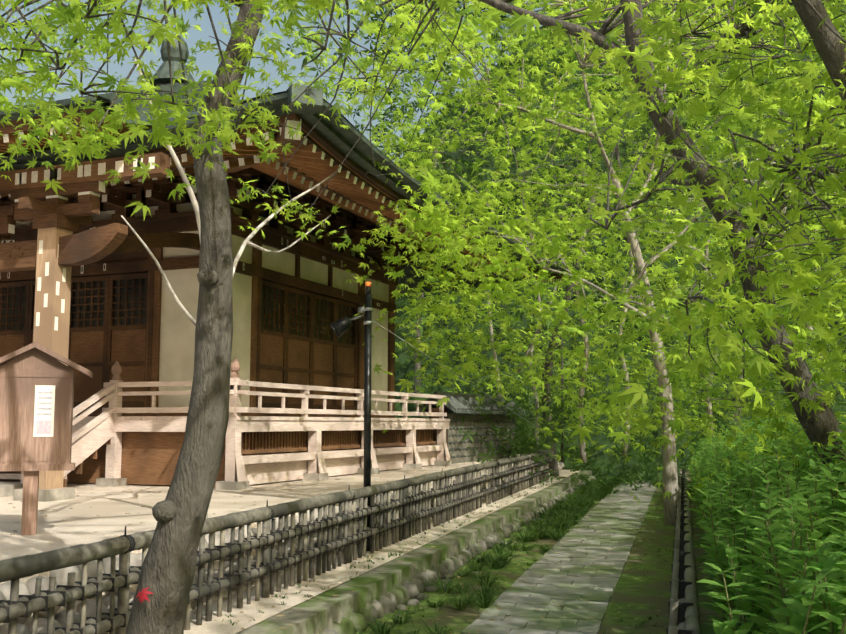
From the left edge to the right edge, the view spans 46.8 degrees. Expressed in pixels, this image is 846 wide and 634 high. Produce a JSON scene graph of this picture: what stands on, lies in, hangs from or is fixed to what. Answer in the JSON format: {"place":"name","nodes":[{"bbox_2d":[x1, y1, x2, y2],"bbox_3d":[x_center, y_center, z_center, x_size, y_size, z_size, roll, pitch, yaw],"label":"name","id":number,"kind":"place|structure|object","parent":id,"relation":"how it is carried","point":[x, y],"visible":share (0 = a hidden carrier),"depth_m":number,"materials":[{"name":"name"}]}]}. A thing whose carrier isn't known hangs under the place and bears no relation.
{"place":"outdoors","nodes":[
{"label":"outdoors","id":0,"kind":"place"},
{"bbox_2d":[0,454,549,633],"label":"paved courtyard","id":1,"kind":"structure","parent":0,"point":[81,523],"depth_m":9.46,"materials":[{"name":"beige stone"}]},
{"bbox_2d":[0,342,92,534],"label":"notice board","id":2,"kind":"object","parent":1,"relation":"on","point":[36,398],"visible":0.94,"depth_m":7.26,"materials":[{"name":"brown wood"}]},
{"bbox_2d":[0,459,563,633],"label":"terrace stones","id":3,"kind":"object","parent":1,"relation":"on","point":[28,587],"visible":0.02,"depth_m":5.99,"materials":[{"name":"beige stone"}]},
{"bbox_2d":[8,463,564,536],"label":"fallen leaves","id":4,"kind":"object","parent":1,"relation":"on","point":[215,493],"visible":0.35,"depth_m":11.07,"materials":[{"name":"green plant"}]},
{"bbox_2d":[0,34,585,501],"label":"temple hall","id":5,"kind":"structure","parent":1,"relation":"on","point":[82,282],"depth_m":13.97,"materials":[{"name":"brown wood"}]},
{"bbox_2d":[419,391,525,463],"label":"tile capped wall","id":6,"kind":"structure","parent":1,"relation":"on","point":[457,406],"depth_m":20.93,"materials":[{"name":"grey stone"}]},
{"bbox_2d":[502,450,550,459],"bbox_3d":[0.490,3.498,23.333,5.100,0.765,0.156,-2,-6,15],"label":"bamboo fence return","id":7,"kind":"object","parent":1,"relation":"on","point":[509,451],"visible":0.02,"depth_m":22.87,"materials":[{"name":"grey wood"}]},
{"bbox_2d":[0,0,589,162],"label":"sky","id":8,"kind":"structure","parent":0,"point":[205,61],"materials":[{"name":"blue"}]},
{"bbox_2d":[184,470,579,633],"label":"ground strip","id":9,"kind":"object","parent":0,"point":[216,625],"depth_m":8.07,"materials":[{"name":"beige stone"}]},
{"bbox_2d":[0,450,551,633],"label":"bamboo fence","id":10,"kind":"object","parent":9,"relation":"on","point":[467,494],"visible":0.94,"depth_m":7.31,"materials":[{"name":"grey wood"}]},
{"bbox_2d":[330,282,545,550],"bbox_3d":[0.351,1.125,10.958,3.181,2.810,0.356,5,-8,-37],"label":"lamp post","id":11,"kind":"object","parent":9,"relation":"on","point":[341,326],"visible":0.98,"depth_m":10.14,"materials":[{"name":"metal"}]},
{"bbox_2d":[222,473,673,633],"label":"grass tufts","id":12,"kind":"object","parent":9,"relation":"on","point":[563,512],"visible":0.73,"depth_m":11.49,"materials":[{"name":"green plant"}]},
{"bbox_2d":[356,487,614,633],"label":"moss strip","id":13,"kind":"object","parent":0,"point":[459,621],"depth_m":8.77,"materials":[{"name":"green plant"}]},
{"bbox_2d":[193,477,666,633],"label":"fallen leaves","id":14,"kind":"object","parent":13,"relation":"on","point":[460,583],"visible":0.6,"depth_m":8.39,"materials":[{"name":"green plant"}]},
{"bbox_2d":[322,476,596,633],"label":"kerb footing stones","id":15,"kind":"object","parent":13,"relation":"on","point":[394,600],"visible":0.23,"depth_m":9.21,"materials":[{"name":"grey stone"}]},
{"bbox_2d":[461,480,657,633],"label":"stone path","id":16,"kind":"structure","parent":0,"point":[621,508],"depth_m":9.69,"materials":[{"name":"grey stone"}]},
{"bbox_2d":[395,0,845,480],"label":"wooded hill terrain","id":17,"kind":"structure","parent":0,"point":[606,457],"depth_m":31.15,"materials":[{"name":"green plant"}]},
{"bbox_2d":[397,358,845,493],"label":"background shrubs","id":18,"kind":"object","parent":17,"relation":"on","point":[527,445],"visible":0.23,"depth_m":22.28,"materials":[{"name":"green plant"}]},
{"bbox_2d":[598,482,674,633],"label":"moss strip","id":19,"kind":"object","parent":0,"point":[635,593],"depth_m":9.39,"materials":[{"name":"green plant"}]},
{"bbox_2d":[666,468,700,633],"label":"low fence","id":20,"kind":"object","parent":19,"relation":"on","point":[684,617],"visible":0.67,"depth_m":7.97,"materials":[{"name":"grey wood"}]},
{"bbox_2d":[687,471,751,633],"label":"planting bed","id":21,"kind":"object","parent":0,"point":[704,612],"depth_m":8.21,"materials":[{"name":"green plant"}]},
{"bbox_2d":[0,0,845,633],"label":"tree","id":22,"kind":"object","parent":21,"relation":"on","point":[168,564],"depth_m":4.35,"materials":[{"name":"plant"}]},
{"bbox_2d":[136,587,153,602],"bbox_3d":[-1.159,1.162,4.073,0.076,0.069,0.036,2,-6,-15],"label":"red maple leaf","id":23,"kind":"object","parent":22,"relation":"attached to","point":[142,596],"visible":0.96,"depth_m":4.07,"materials":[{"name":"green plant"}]},
{"bbox_2d":[0,75,293,219],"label":"maple leaves","id":24,"kind":"object","parent":22,"relation":"attached to","point":[70,147],"visible":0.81,"depth_m":3.20,"materials":[{"name":"green plant"}]},
{"bbox_2d":[1,0,379,97],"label":"maple leaves","id":25,"kind":"object","parent":22,"relation":"attached to","point":[132,10],"visible":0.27,"depth_m":23.54,"materials":[{"name":"green plant"}]},
{"bbox_2d":[121,58,336,517],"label":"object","id":26,"kind":"object","parent":22,"relation":"attached to","point":[246,241],"visible":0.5,"depth_m":8.51,"materials":[{"name":"plant"}]},
{"bbox_2d":[177,176,365,251],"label":"tree leaves","id":27,"kind":"object","parent":22,"relation":"on","point":[311,218],"visible":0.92,"depth_m":8.93,"materials":[{"name":"green plant"}]},
{"bbox_2d":[0,0,585,221],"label":"maple leaves","id":28,"kind":"object","parent":22,"relation":"attached to","point":[75,13],"visible":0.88,"depth_m":2.79,"materials":[{"name":"green plant"}]},
{"bbox_2d":[157,0,845,364],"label":"maple leaves","id":29,"kind":"object","parent":22,"relation":"attached to","point":[465,32],"visible":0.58,"depth_m":14.18,"materials":[{"name":"green plant"}]},
{"bbox_2d":[474,0,845,459],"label":"maple leaves","id":30,"kind":"object","parent":22,"relation":"attached to","point":[693,341],"visible":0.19,"depth_m":12.92,"materials":[{"name":"green plant"}]},
{"bbox_2d":[629,276,845,547],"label":"maple leaves","id":31,"kind":"object","parent":22,"relation":"attached to","point":[767,413],"visible":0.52,"depth_m":7.12,"materials":[{"name":"green plant"}]},
{"bbox_2d":[685,411,845,633],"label":"shrub","id":32,"kind":"object","parent":21,"relation":"on","point":[828,566],"depth_m":5.10,"materials":[{"name":"green plant"}]},
{"label":"ground","id":33,"kind":"structure","parent":0,"visible":0},
{"bbox_2d":[236,470,591,633],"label":"kerb","id":34,"kind":"structure","parent":33,"relation":"on","point":[370,586],"depth_m":8.51,"materials":[{"name":"stone"}]},
{"bbox_2d":[353,0,845,525],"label":"pale tree","id":35,"kind":"object","parent":33,"relation":"on","point":[670,477],"depth_m":14.96,"materials":[{"name":"beige plant"}]},
{"bbox_2d":[323,167,672,501],"bbox_3d":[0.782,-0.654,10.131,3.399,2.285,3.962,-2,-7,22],"label":"maple leaves","id":36,"kind":"object","parent":35,"relation":"attached to","point":[435,221],"visible":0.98,"depth_m":9.85,"materials":[{"name":"green plant"}]},
{"bbox_2d":[272,0,845,471],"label":"forest leaves","id":37,"kind":"object","parent":35,"relation":"attached to","point":[450,114],"visible":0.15,"depth_m":30.22,"materials":[{"name":"green plant"}]},
{"bbox_2d":[404,214,838,462],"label":"maple leaves","id":38,"kind":"object","parent":35,"relation":"attached to","point":[483,340],"visible":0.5,"depth_m":20.99,"materials":[{"name":"green plant"}]},
{"bbox_2d":[413,0,845,464],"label":"maple leaves","id":39,"kind":"object","parent":35,"relation":"attached to","point":[804,280],"visible":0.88,"depth_m":4.88,"materials":[{"name":"green plant"}]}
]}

